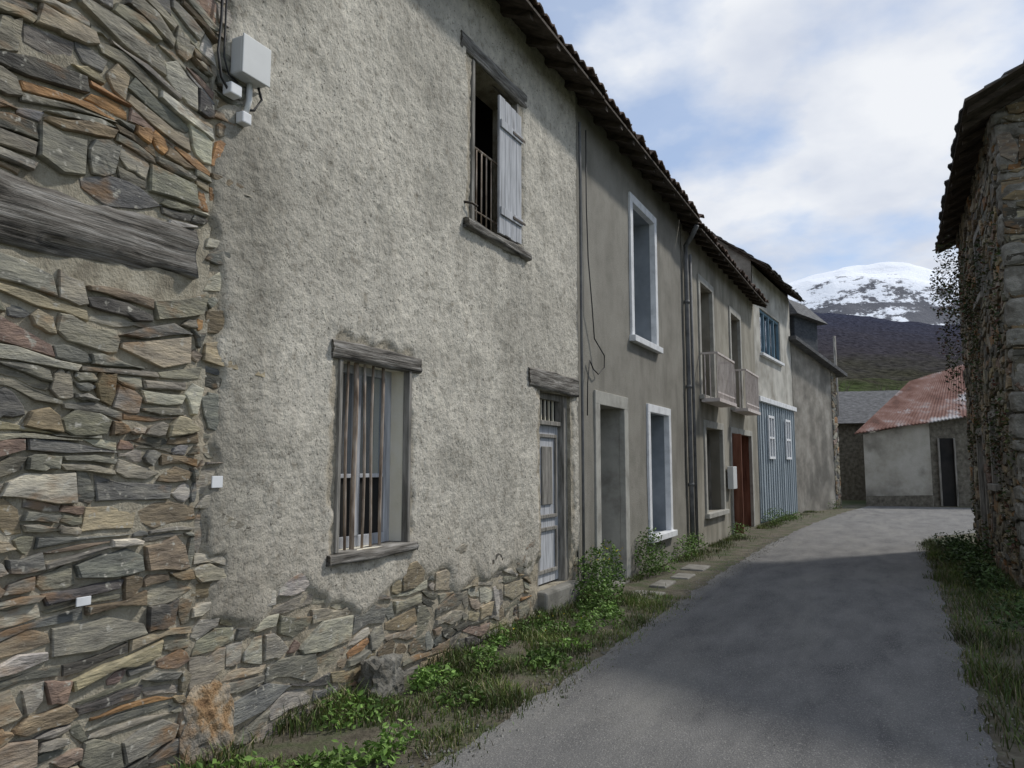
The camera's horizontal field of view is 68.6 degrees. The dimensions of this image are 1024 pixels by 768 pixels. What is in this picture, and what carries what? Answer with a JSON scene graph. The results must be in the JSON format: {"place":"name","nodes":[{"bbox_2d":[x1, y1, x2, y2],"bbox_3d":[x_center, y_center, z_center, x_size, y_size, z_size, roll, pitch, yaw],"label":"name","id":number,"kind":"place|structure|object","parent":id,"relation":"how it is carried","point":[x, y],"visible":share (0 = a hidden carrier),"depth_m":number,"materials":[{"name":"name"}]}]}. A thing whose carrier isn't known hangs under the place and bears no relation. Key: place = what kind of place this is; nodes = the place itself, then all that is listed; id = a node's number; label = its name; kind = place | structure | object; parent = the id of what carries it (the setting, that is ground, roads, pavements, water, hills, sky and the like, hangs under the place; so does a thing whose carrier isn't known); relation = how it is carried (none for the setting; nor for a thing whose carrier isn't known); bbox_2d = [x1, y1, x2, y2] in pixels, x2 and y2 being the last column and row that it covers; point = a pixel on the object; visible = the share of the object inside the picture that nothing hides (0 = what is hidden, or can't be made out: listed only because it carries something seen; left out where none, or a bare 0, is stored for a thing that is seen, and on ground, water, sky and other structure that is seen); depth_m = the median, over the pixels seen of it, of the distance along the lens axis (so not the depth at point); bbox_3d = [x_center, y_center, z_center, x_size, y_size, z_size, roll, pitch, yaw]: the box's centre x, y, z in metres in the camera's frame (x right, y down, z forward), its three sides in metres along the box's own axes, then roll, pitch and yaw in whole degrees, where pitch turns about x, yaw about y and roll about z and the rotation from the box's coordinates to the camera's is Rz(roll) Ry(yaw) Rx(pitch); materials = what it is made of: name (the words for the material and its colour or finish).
{"place":"outdoors","nodes":[
{"label":"outdoors","id":0,"kind":"place"},
{"bbox_2d":[166,504,1023,767],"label":"verge","id":1,"kind":"structure","parent":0,"point":[308,742],"depth_m":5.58,"materials":[{"name":"plant"}]},
{"bbox_2d":[0,0,219,767],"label":"mortar wall","id":2,"kind":"structure","parent":1,"relation":"on","point":[156,284],"depth_m":3.61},
{"bbox_2d":[0,0,218,767],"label":"wall stones","id":3,"kind":"object","parent":2,"relation":"in","point":[61,153],"depth_m":3.61,"materials":[{"name":"stone"}]},
{"bbox_2d":[178,679,234,766],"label":"corner boulder","id":4,"kind":"object","parent":1,"relation":"on","point":[207,711],"visible":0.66,"depth_m":4.03,"materials":[{"name":"stone"}]},
{"bbox_2d":[357,653,404,702],"bbox_3d":[-0.908,2.076,5.255,0.222,0.353,0.391,-3,-7,27],"label":"boulder","id":5,"kind":"object","parent":1,"relation":"on","point":[384,672],"visible":0.79,"depth_m":5.16,"materials":[{"name":"stone"}]},
{"bbox_2d":[185,0,577,767],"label":"exposed stones","id":6,"kind":"object","parent":1,"relation":"on","point":[337,626],"visible":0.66,"depth_m":4.67,"materials":[{"name":"stone"}]},
{"bbox_2d":[184,0,579,748],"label":"rendered wall","id":7,"kind":"structure","parent":1,"relation":"on","point":[352,178],"depth_m":5.66,"materials":[{"name":"paint"}]},
{"bbox_2d":[230,36,265,88],"bbox_3d":[-1.568,-1.919,4.489,0.100,0.230,0.210,-3,-7,27],"label":"junction box","id":8,"kind":"object","parent":7,"relation":"attached to","point":[236,61],"visible":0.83,"depth_m":4.40,"materials":[{"name":"grey plastic"}]},
{"bbox_2d":[241,33,270,87],"bbox_3d":[-1.518,-1.922,4.463,0.011,0.240,0.220,-3,-7,27],"label":"junction box lid","id":9,"kind":"object","parent":8,"relation":"attached to","point":[256,60],"visible":1,"depth_m":4.45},
{"bbox_2d":[339,360,403,549],"bbox_3d":[-1.127,0.527,5.547,0.283,1.330,0.830,-3,-7,27],"label":"opening reveal","id":10,"kind":"object","parent":7,"relation":"attached to","point":[396,452],"visible":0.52,"depth_m":5.89,"materials":[{"name":"beige paint"}]},
{"bbox_2d":[339,364,391,548],"bbox_3d":[-1.167,0.530,5.572,0.070,1.330,0.820,-3,-7,27],"label":"window frame","id":11,"kind":"object","parent":10,"relation":"attached to","point":[385,478],"visible":0.39,"depth_m":5.80,"materials":[{"name":"wood"}]},
{"bbox_2d":[339,477,378,536],"bbox_3d":[-1.177,0.917,5.525,0.001,0.490,0.720,-3,-7,27],"label":"window panel","id":12,"kind":"structure","parent":11,"relation":"in","point":[375,485],"depth_m":5.65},
{"bbox_2d":[341,372,381,473],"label":"window panes","id":13,"kind":"object","parent":11,"relation":"in","point":[376,425],"visible":0.2,"depth_m":5.73,"materials":[{"name":"glass"}]},
{"bbox_2d":[333,359,411,552],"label":"window jambs","id":14,"kind":"structure","parent":7,"relation":"attached to","point":[406,459],"depth_m":5.80,"materials":[{"name":"grey wood"}]},
{"bbox_2d":[326,541,418,566],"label":"sill","id":15,"kind":"structure","parent":7,"relation":"attached to","point":[388,548],"depth_m":5.34,"materials":[{"name":"grey wood"}]},
{"bbox_2d":[343,361,349,550],"bbox_3d":[-1.168,0.494,5.284,0.020,1.340,0.035,-3,-7,27],"label":"grille bar","id":16,"kind":"object","parent":15,"relation":"on","point":[345,457],"visible":0.89,"depth_m":5.27,"materials":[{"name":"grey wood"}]},
{"bbox_2d":[349,363,358,549],"bbox_3d":[-1.127,0.503,5.364,0.036,1.340,0.052,-3,-7,27],"label":"grille bar","id":17,"kind":"object","parent":15,"relation":"on","point":[354,459],"visible":0.89,"depth_m":5.35,"materials":[{"name":"grey wood"}]},
{"bbox_2d":[360,364,365,547],"bbox_3d":[-1.078,0.513,5.461,0.020,1.340,0.036,-3,-7,27],"label":"grille bar","id":18,"kind":"object","parent":15,"relation":"on","point":[364,457],"visible":0.9,"depth_m":5.46,"materials":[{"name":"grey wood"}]},
{"bbox_2d":[369,366,374,546],"bbox_3d":[-1.037,0.522,5.541,0.020,1.340,0.036,-3,-7,27],"label":"grille bar","id":19,"kind":"object","parent":15,"relation":"on","point":[370,465],"visible":0.9,"depth_m":5.52,"materials":[{"name":"grey wood"}]},
{"bbox_2d":[378,368,384,544],"bbox_3d":[-0.983,0.533,5.648,0.024,1.340,0.040,-3,-7,27],"label":"grille bar","id":20,"kind":"object","parent":15,"relation":"on","point":[381,453],"visible":0.9,"depth_m":5.64,"materials":[{"name":"grey wood"}]},
{"bbox_2d":[331,339,421,373],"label":"lintel","id":21,"kind":"structure","parent":7,"relation":"attached to","point":[368,355],"depth_m":5.49,"materials":[{"name":"grey wood"}]},
{"bbox_2d":[460,30,527,108],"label":"lintel","id":22,"kind":"structure","parent":7,"relation":"attached to","point":[495,73],"depth_m":7.51,"materials":[{"name":"grey wood"}]},
{"bbox_2d":[463,217,531,261],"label":"sill","id":23,"kind":"structure","parent":7,"relation":"attached to","point":[482,231],"depth_m":7.25,"materials":[{"name":"grey wood"}]},
{"bbox_2d":[471,58,510,239],"bbox_3d":[-0.294,-2.231,7.542,0.327,1.600,1.020,-3,-7,27],"label":"opening reveal","id":24,"kind":"object","parent":23,"relation":"on","point":[486,93],"visible":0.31,"depth_m":7.96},
{"bbox_2d":[469,59,518,244],"bbox_3d":[-0.196,-2.241,7.500,0.120,1.590,1.010,-3,-7,27],"label":"frame","id":25,"kind":"object","parent":23,"relation":"on","point":[515,106],"visible":0.29,"depth_m":7.04,"materials":[{"name":"grey wood"}]},
{"bbox_2d":[497,95,521,244],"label":"shutter boards","id":26,"kind":"object","parent":25,"relation":"attached to","point":[509,176],"visible":1,"depth_m":7.62,"materials":[{"name":"wood"}]},
{"bbox_2d":[500,119,522,226],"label":"shutter battens","id":27,"kind":"object","parent":26,"relation":"attached to","point":[509,129],"visible":1,"depth_m":7.60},
{"bbox_2d":[528,367,578,396],"bbox_3d":[0.454,-0.015,8.486,0.145,0.254,1.370,-3,-7,27],"label":"door lintel","id":28,"kind":"structure","parent":7,"relation":"attached to","point":[541,380],"depth_m":8.37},
{"bbox_2d":[538,392,571,590],"bbox_3d":[0.371,1.173,8.486,0.302,2.130,0.860,-3,-7,27],"label":"opening reveal","id":29,"kind":"object","parent":7,"relation":"attached to","point":[547,584],"visible":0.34,"depth_m":8.80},
{"bbox_2d":[180,501,839,767],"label":"weed plants","id":30,"kind":"object","parent":1,"relation":"on","point":[423,679],"visible":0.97,"depth_m":6.00,"materials":[{"name":"green plant"}]},
{"bbox_2d":[537,580,579,612],"bbox_3d":[0.402,2.420,8.348,0.400,0.362,0.960,-3,-7,27],"label":"door step","id":31,"kind":"object","parent":1,"relation":"on","point":[547,597],"depth_m":8.13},
{"bbox_2d":[575,96,687,594],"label":"rendered wall","id":32,"kind":"structure","parent":1,"relation":"on","point":[638,377],"depth_m":10.88,"materials":[{"name":"paint"}]},
{"bbox_2d":[578,122,584,582],"bbox_3d":[0.854,-0.475,9.206,0.035,5.701,0.056,-1,-6,13],"label":"corner cable conduit","id":33,"kind":"object","parent":32,"relation":"attached to","point":[581,345],"visible":0.96,"depth_m":9.19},
{"bbox_2d":[585,130,604,415],"bbox_3d":[1.073,-1.428,9.691,0.058,3.700,0.518,-4,-7,31],"label":"loose cable","id":34,"kind":"object","parent":32,"relation":"attached to","point":[589,277],"visible":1,"depth_m":9.57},
{"bbox_2d":[577,98,697,224],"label":"rafters","id":35,"kind":"object","parent":32,"relation":"attached to","point":[606,123],"visible":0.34,"depth_m":11.03,"materials":[{"name":"brown wood"}]},
{"bbox_2d":[633,209,650,341],"bbox_3d":[1.893,-1.679,11.961,0.416,2.080,1.180,-3,-7,27],"label":"opening reveal","id":36,"kind":"object","parent":32,"relation":"attached to","point":[642,302],"visible":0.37,"depth_m":12.48,"materials":[{"name":"grey paint"}]},
{"bbox_2d":[628,192,662,353],"bbox_3d":[2.089,-1.704,11.864,0.155,2.290,1.500,-3,-7,27],"label":"window surround","id":37,"kind":"object","parent":32,"relation":"attached to","point":[640,209],"visible":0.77,"depth_m":12.08,"materials":[{"name":"white paint"}]},
{"bbox_2d":[651,413,665,533],"bbox_3d":[2.205,1.450,12.246,0.417,1.920,1.100,-3,-7,27],"label":"opening reveal","id":38,"kind":"object","parent":32,"relation":"attached to","point":[658,475],"visible":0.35,"depth_m":12.72,"materials":[{"name":"grey paint"}]},
{"bbox_2d":[646,403,677,542],"bbox_3d":[2.400,1.424,12.149,0.155,2.130,1.420,-3,-7,27],"label":"window surround","id":39,"kind":"object","parent":32,"relation":"attached to","point":[669,532],"visible":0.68,"depth_m":12.54,"materials":[{"name":"white paint"}]},
{"bbox_2d":[624,564,710,597],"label":"kerb slabs","id":40,"kind":"structure","parent":1,"relation":"on","point":[689,567],"depth_m":10.61,"materials":[{"name":"stone"}]},
{"bbox_2d":[680,223,759,553],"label":"rendered wall","id":41,"kind":"structure","parent":1,"relation":"on","point":[727,291],"depth_m":16.58,"materials":[{"name":"paint"}]},
{"bbox_2d":[683,224,698,547],"bbox_3d":[3.341,0.007,13.765,0.105,5.952,0.452,2,-7,-22],"label":"rain downpipe","id":42,"kind":"object","parent":41,"relation":"attached to","point":[688,375],"visible":0.94,"depth_m":13.90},
{"bbox_2d":[688,254,698,545],"bbox_3d":[3.415,0.252,14.124,0.055,5.500,0.055,5,-8,-40],"label":"corner drain","id":43,"kind":"object","parent":41,"relation":"attached to","point":[693,397],"visible":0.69,"depth_m":14.10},
{"bbox_2d":[700,286,710,395],"bbox_3d":[3.903,-0.872,15.746,0.353,2.320,1.100,-3,-7,27],"label":"opening reveal","id":44,"kind":"object","parent":41,"relation":"attached to","point":[705,327],"visible":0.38,"depth_m":16.23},
{"bbox_2d":[697,273,716,398],"bbox_3d":[4.074,-0.906,15.660,0.140,2.550,1.460,-3,-7,27],"label":"window surround","id":45,"kind":"object","parent":41,"relation":"attached to","point":[702,282],"visible":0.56,"depth_m":16.05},
{"bbox_2d":[706,428,720,511],"bbox_3d":[4.098,1.808,15.839,0.352,1.730,1.550,-3,-7,27],"label":"opening reveal","id":46,"kind":"object","parent":41,"relation":"attached to","point":[715,470],"visible":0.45,"depth_m":16.51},
{"bbox_2d":[703,420,729,518],"bbox_3d":[4.270,1.774,15.753,0.140,1.960,1.910,-3,-7,27],"label":"window surround","id":47,"kind":"object","parent":41,"relation":"attached to","point":[720,428],"visible":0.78,"depth_m":15.94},
{"bbox_2d":[700,351,736,407],"bbox_3d":[4.312,-0.066,15.616,0.360,0.990,1.700,-3,-7,27],"label":"balcony railing","id":48,"kind":"object","parent":41,"relation":"attached to","point":[727,400],"visible":1,"depth_m":15.32,"materials":[{"name":"metal"}]},
{"bbox_2d":[680,226,765,307],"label":"rafters","id":49,"kind":"object","parent":41,"relation":"attached to","point":[748,293],"visible":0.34,"depth_m":16.96,"materials":[{"name":"brown wood"}]},
{"bbox_2d":[731,316,738,406],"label":"opening reveal","id":50,"kind":"object","parent":41,"relation":"attached to","point":[734,340],"visible":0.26,"depth_m":18.97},
{"bbox_2d":[728,305,743,409],"bbox_3d":[5.489,-0.561,18.369,0.140,2.500,1.510,-3,-7,27],"label":"window surround","id":51,"kind":"object","parent":41,"relation":"attached to","point":[734,314],"visible":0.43,"depth_m":18.82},
{"bbox_2d":[741,435,750,526],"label":"opening reveal","id":52,"kind":"object","parent":41,"relation":"attached to","point":[746,479],"visible":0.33,"depth_m":19.61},
{"bbox_2d":[732,369,760,415],"bbox_3d":[5.727,0.224,18.331,0.360,0.990,1.750,-3,-7,27],"label":"balcony railing","id":53,"kind":"object","parent":41,"relation":"attached to","point":[749,410],"visible":0.98,"depth_m":18.01,"materials":[{"name":"metal"}]},
{"bbox_2d":[729,427,754,533],"bbox_3d":[5.647,2.352,18.428,0.082,2.480,2.810,-3,-7,27],"label":"garage surround","id":54,"kind":"object","parent":1,"relation":"on","point":[732,430],"visible":0.63,"depth_m":19.44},
{"bbox_2d":[732,434,743,532],"bbox_3d":[5.179,2.288,17.320,0.270,2.270,0.050,-3,-7,27],"label":"garage door leaf open","id":55,"kind":"object","parent":54,"relation":"attached to","point":[738,491],"visible":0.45,"depth_m":17.27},
{"bbox_2d":[756,402,796,521],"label":"garage planks","id":56,"kind":"object","parent":1,"relation":"on","point":[759,464],"visible":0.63,"depth_m":22.08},
{"bbox_2d":[759,402,797,521],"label":"plank battens","id":57,"kind":"object","parent":56,"relation":"attached to","point":[783,462],"visible":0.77,"depth_m":22.53,"materials":[{"name":"blue wood"}]},
{"bbox_2d":[791,343,840,512],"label":"gable wall","id":58,"kind":"structure","parent":1,"relation":"on","point":[814,435],"depth_m":26.22,"materials":[{"name":"paint"}]},
{"bbox_2d":[830,371,841,508],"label":"corner stones","id":59,"kind":"object","parent":1,"relation":"on","point":[838,492],"visible":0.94,"depth_m":27.75,"materials":[{"name":"stone"}]},
{"bbox_2d":[917,536,1023,767],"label":"grass roadside","id":60,"kind":"object","parent":1,"relation":"on","point":[949,573],"depth_m":6.74,"materials":[{"name":"green plant"}]},
{"bbox_2d":[931,529,1023,634],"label":"roadside weeds","id":61,"kind":"object","parent":1,"relation":"on","point":[974,563],"visible":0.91,"depth_m":9.97,"materials":[{"name":"green plant"}]},
{"bbox_2d":[956,114,1023,589],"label":"wall stones","id":62,"kind":"object","parent":1,"relation":"on","point":[980,203],"depth_m":10.93,"materials":[{"name":"stone"}]},
{"bbox_2d":[971,212,1023,570],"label":"mortar wall","id":63,"kind":"structure","parent":1,"relation":"on","point":[990,409],"depth_m":11.38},
{"bbox_2d":[929,210,1020,556],"bbox_3d":[7.552,-0.011,12.558,0.666,5.874,7.084,-3,-7,27],"label":"ivy vine","id":64,"kind":"object","parent":63,"relation":"attached to","point":[994,442],"visible":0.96,"depth_m":12.47,"materials":[{"name":"green plant"}]},
{"bbox_2d":[973,224,985,308],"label":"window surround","id":65,"kind":"object","parent":63,"relation":"attached to","point":[981,295],"visible":0.41,"depth_m":12.16,"materials":[{"name":"brown stone"}]},
{"bbox_2d":[975,428,992,557],"bbox_3d":[8.161,1.877,12.949,0.082,2.220,1.140,-3,-7,27],"label":"door surround","id":66,"kind":"object","parent":63,"relation":"attached to","point":[983,490],"visible":0.38,"depth_m":13.34,"materials":[{"name":"grey wood"}]},
{"bbox_2d":[988,409,1002,491],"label":"window surround","id":67,"kind":"object","parent":63,"relation":"attached to","point":[994,486],"visible":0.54,"depth_m":11.51,"materials":[{"name":"brown stone"}]},
{"bbox_2d":[986,112,1023,575],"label":"corner quoins","id":68,"kind":"object","parent":1,"relation":"on","point":[1013,277],"visible":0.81,"depth_m":9.32,"materials":[{"name":"stone"}]},
{"bbox_2d":[995,99,1023,504],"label":"gable stones","id":69,"kind":"object","parent":1,"relation":"on","point":[1010,149],"visible":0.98,"depth_m":9.42,"materials":[{"name":"stone"}]},
{"bbox_2d":[995,96,1023,484],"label":"gable mortar wall","id":70,"kind":"structure","parent":1,"relation":"on","point":[1002,110],"depth_m":9.43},
{"bbox_2d":[935,63,1023,252],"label":"roof boards","id":71,"kind":"object","parent":70,"relation":"on","point":[1018,71],"visible":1,"depth_m":10.16,"materials":[{"name":"wood"}]},
{"bbox_2d":[932,61,1023,250],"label":"roof covering","id":72,"kind":"object","parent":71,"relation":"on","point":[952,149],"visible":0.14,"depth_m":10.60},
{"bbox_2d":[938,74,1023,253],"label":"rafters","id":73,"kind":"object","parent":71,"relation":"attached to","point":[1001,91],"visible":0.43,"depth_m":10.65,"materials":[{"name":"brown wood"}]},
{"bbox_3d":[-3.750,-1.488,0.263,0.112,6.738,4.828,-3,-7,27],"label":"wall","id":74,"kind":"object","parent":1,"relation":"on","visible":0},
{"bbox_2d":[0,169,198,279],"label":"old timber lintel","id":75,"kind":"structure","parent":74,"relation":"attached to","point":[47,221],"depth_m":3.57,"materials":[{"name":"grey wood"}]},
{"bbox_2d":[386,506,1021,767],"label":"road","id":76,"kind":"structure","parent":0,"point":[800,718],"depth_m":5.60,"materials":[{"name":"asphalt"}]},
{"bbox_2d":[687,500,865,527],"bbox_3d":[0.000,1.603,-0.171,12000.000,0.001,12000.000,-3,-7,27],"label":"ground","id":77,"kind":"structure","parent":0,"point":[850,502],"depth_m":31.83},
{"bbox_2d":[717,240,787,296],"bbox_3d":[4.641,-0.830,25.173,7.980,10.800,5.107,-4,-7,31],"label":"side and back walls","id":78,"kind":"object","parent":77,"relation":"on","point":[743,262],"visible":0.15,"depth_m":21.34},
{"bbox_2d":[715,236,804,302],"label":"roof boards","id":79,"kind":"object","parent":78,"relation":"on","point":[726,243],"visible":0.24,"depth_m":21.50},
{"bbox_2d":[728,245,801,301],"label":"rafters","id":80,"kind":"object","parent":79,"relation":"attached to","point":[767,273],"visible":0.7,"depth_m":22.57,"materials":[{"name":"brown wood"}]},
{"bbox_2d":[752,265,792,405],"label":"wall","id":81,"kind":"structure","parent":78,"relation":"attached to","point":[775,381],"depth_m":23.15,"materials":[{"name":"paint"}]},
{"bbox_2d":[759,308,780,360],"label":"opening reveal","id":82,"kind":"object","parent":81,"relation":"attached to","point":[775,333],"visible":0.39,"depth_m":23.90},
{"bbox_2d":[759,309,778,359],"bbox_3d":[7.767,-1.425,22.797,0.080,1.320,2.700,-4,-7,31],"label":"blue window frame","id":83,"kind":"object","parent":82,"relation":"attached to","point":[767,317],"visible":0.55,"depth_m":22.80,"materials":[{"name":"paint"}]},
{"bbox_2d":[837,390,908,499],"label":"distant slate house","id":84,"kind":"structure","parent":77,"relation":"on","point":[858,410],"depth_m":34.34,"materials":[{"name":"stone"}]},
{"bbox_2d":[854,364,973,506],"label":"rusty roof barn","id":85,"kind":"structure","parent":77,"relation":"on","point":[922,458],"depth_m":29.03,"materials":[{"name":"paint"}]},
{"bbox_3d":[-4.060,-1.345,8.589,7.980,8.300,5.562,-3,-7,27],"label":"side and back walls","id":86,"kind":"object","parent":77,"relation":"on","visible":0},
{"bbox_2d":[474,95,492,229],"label":"open room walls","id":87,"kind":"structure","parent":86,"relation":"attached to","point":[483,127],"depth_m":8.44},
{"bbox_2d":[496,0,604,98],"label":"roof boards","id":88,"kind":"object","parent":86,"relation":"on","point":[538,27],"visible":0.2,"depth_m":8.13,"materials":[{"name":"brown wood"}]},
{"bbox_2d":[500,6,593,94],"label":"rafters","id":89,"kind":"object","parent":88,"relation":"attached to","point":[515,13],"visible":0.36,"depth_m":8.20,"materials":[{"name":"brown wood"}]},
{"bbox_2d":[529,0,606,92],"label":"roof covering","id":90,"kind":"object","parent":88,"relation":"on","point":[588,71],"visible":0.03,"depth_m":8.38,"materials":[{"name":"ceramic"}]},
{"bbox_2d":[537,392,567,586],"bbox_3d":[0.385,1.173,8.481,0.170,2.130,0.853,-3,-7,27],"label":"door frame","id":91,"kind":"object","parent":86,"relation":"attached to","point":[560,423],"visible":0.41,"depth_m":8.75,"materials":[{"name":"wood"}]},
{"bbox_2d":[538,425,557,584],"bbox_3d":[0.366,1.341,8.459,0.040,1.750,0.680,-3,-7,27],"label":"door leaf","id":92,"kind":"object","parent":91,"relation":"attached to","point":[547,559],"visible":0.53,"depth_m":8.49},
{"bbox_2d":[538,433,557,575],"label":"door mouldings","id":93,"kind":"structure","parent":92,"relation":"attached to","point":[546,478],"depth_m":8.50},
{"bbox_3d":[-1.609,-0.829,13.413,7.980,8.300,5.292,-3,-7,27],"label":"side and back walls","id":94,"kind":"object","parent":77,"relation":"on","visible":0},
{"bbox_2d":[594,390,630,590],"bbox_3d":[1.333,1.416,10.101,0.087,2.570,1.340,-3,-7,27],"label":"door surround","id":95,"kind":"object","parent":94,"relation":"attached to","point":[609,400],"visible":0.61,"depth_m":10.45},
{"bbox_2d":[577,406,620,578],"bbox_3d":[1.184,1.509,10.166,0.374,2.400,1.000,-3,-7,27],"label":"opening reveal","id":96,"kind":"object","parent":95,"relation":"attached to","point":[610,478],"visible":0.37,"depth_m":10.63,"materials":[{"name":"paint"}]},
{"bbox_2d":[575,93,701,222],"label":"roof boards","id":97,"kind":"object","parent":94,"relation":"on","point":[611,115],"visible":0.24,"depth_m":10.92,"materials":[{"name":"brown wood"}]},
{"bbox_2d":[602,93,704,218],"bbox_3d":[0.403,-4.214,12.769,4.486,2.075,5.330,-3,-7,27],"label":"roof covering","id":98,"kind":"object","parent":97,"relation":"on","point":[642,141],"visible":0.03,"depth_m":11.19,"materials":[{"name":"ceramic"}]},
{"bbox_3d":[1.405,-0.110,19.203,7.980,8.100,7.742,-3,-7,27],"label":"side and back walls","id":99,"kind":"object","parent":77,"relation":"on","visible":0},
{"bbox_2d":[680,222,767,305],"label":"roof boards","id":100,"kind":"object","parent":99,"relation":"on","point":[711,242],"visible":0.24,"depth_m":16.00,"materials":[{"name":"brown wood"}]},
{"bbox_2d":[680,220,768,302],"bbox_3d":[3.383,-3.467,18.554,4.484,2.061,7.710,-3,-7,27],"label":"roof covering","id":101,"kind":"object","parent":100,"relation":"on","point":[710,234],"visible":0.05,"depth_m":15.94,"materials":[{"name":"tile"}]},
{"bbox_2d":[537,0,1023,282],"label":"sky","id":102,"kind":"structure","parent":0,"point":[810,137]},
{"bbox_2d":[787,262,959,324],"bbox_3d":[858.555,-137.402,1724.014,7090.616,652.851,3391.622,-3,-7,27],"label":"snowy mountain","id":103,"kind":"structure","parent":0,"point":[897,291],"depth_m":1980.32,"materials":[{"name":"snow"}]},
{"bbox_2d":[814,312,963,391],"bbox_3d":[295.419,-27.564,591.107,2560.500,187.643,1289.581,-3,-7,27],"label":"hill","id":104,"kind":"structure","parent":0,"point":[873,353],"depth_m":507.46,"materials":[{"name":"plant"}]},
{"label":"side wall","id":105,"kind":"object","parent":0,"visible":0},
{"bbox_2d":[788,335,847,377],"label":"slate roof","id":106,"kind":"structure","parent":105,"relation":"on","point":[807,349],"depth_m":26.50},
{"bbox_2d":[789,315,817,366],"bbox_3d":[9.636,-1.484,27.283,2.150,1.550,2.100,-6,-8,42],"label":"slate dormer","id":107,"kind":"object","parent":106,"relation":"on","point":[805,330],"visible":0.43,"depth_m":26.51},
{"bbox_2d":[789,299,826,325],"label":"dormer roof","id":108,"kind":"structure","parent":106,"relation":"on","point":[800,310],"depth_m":26.53,"materials":[{"name":"stone"}]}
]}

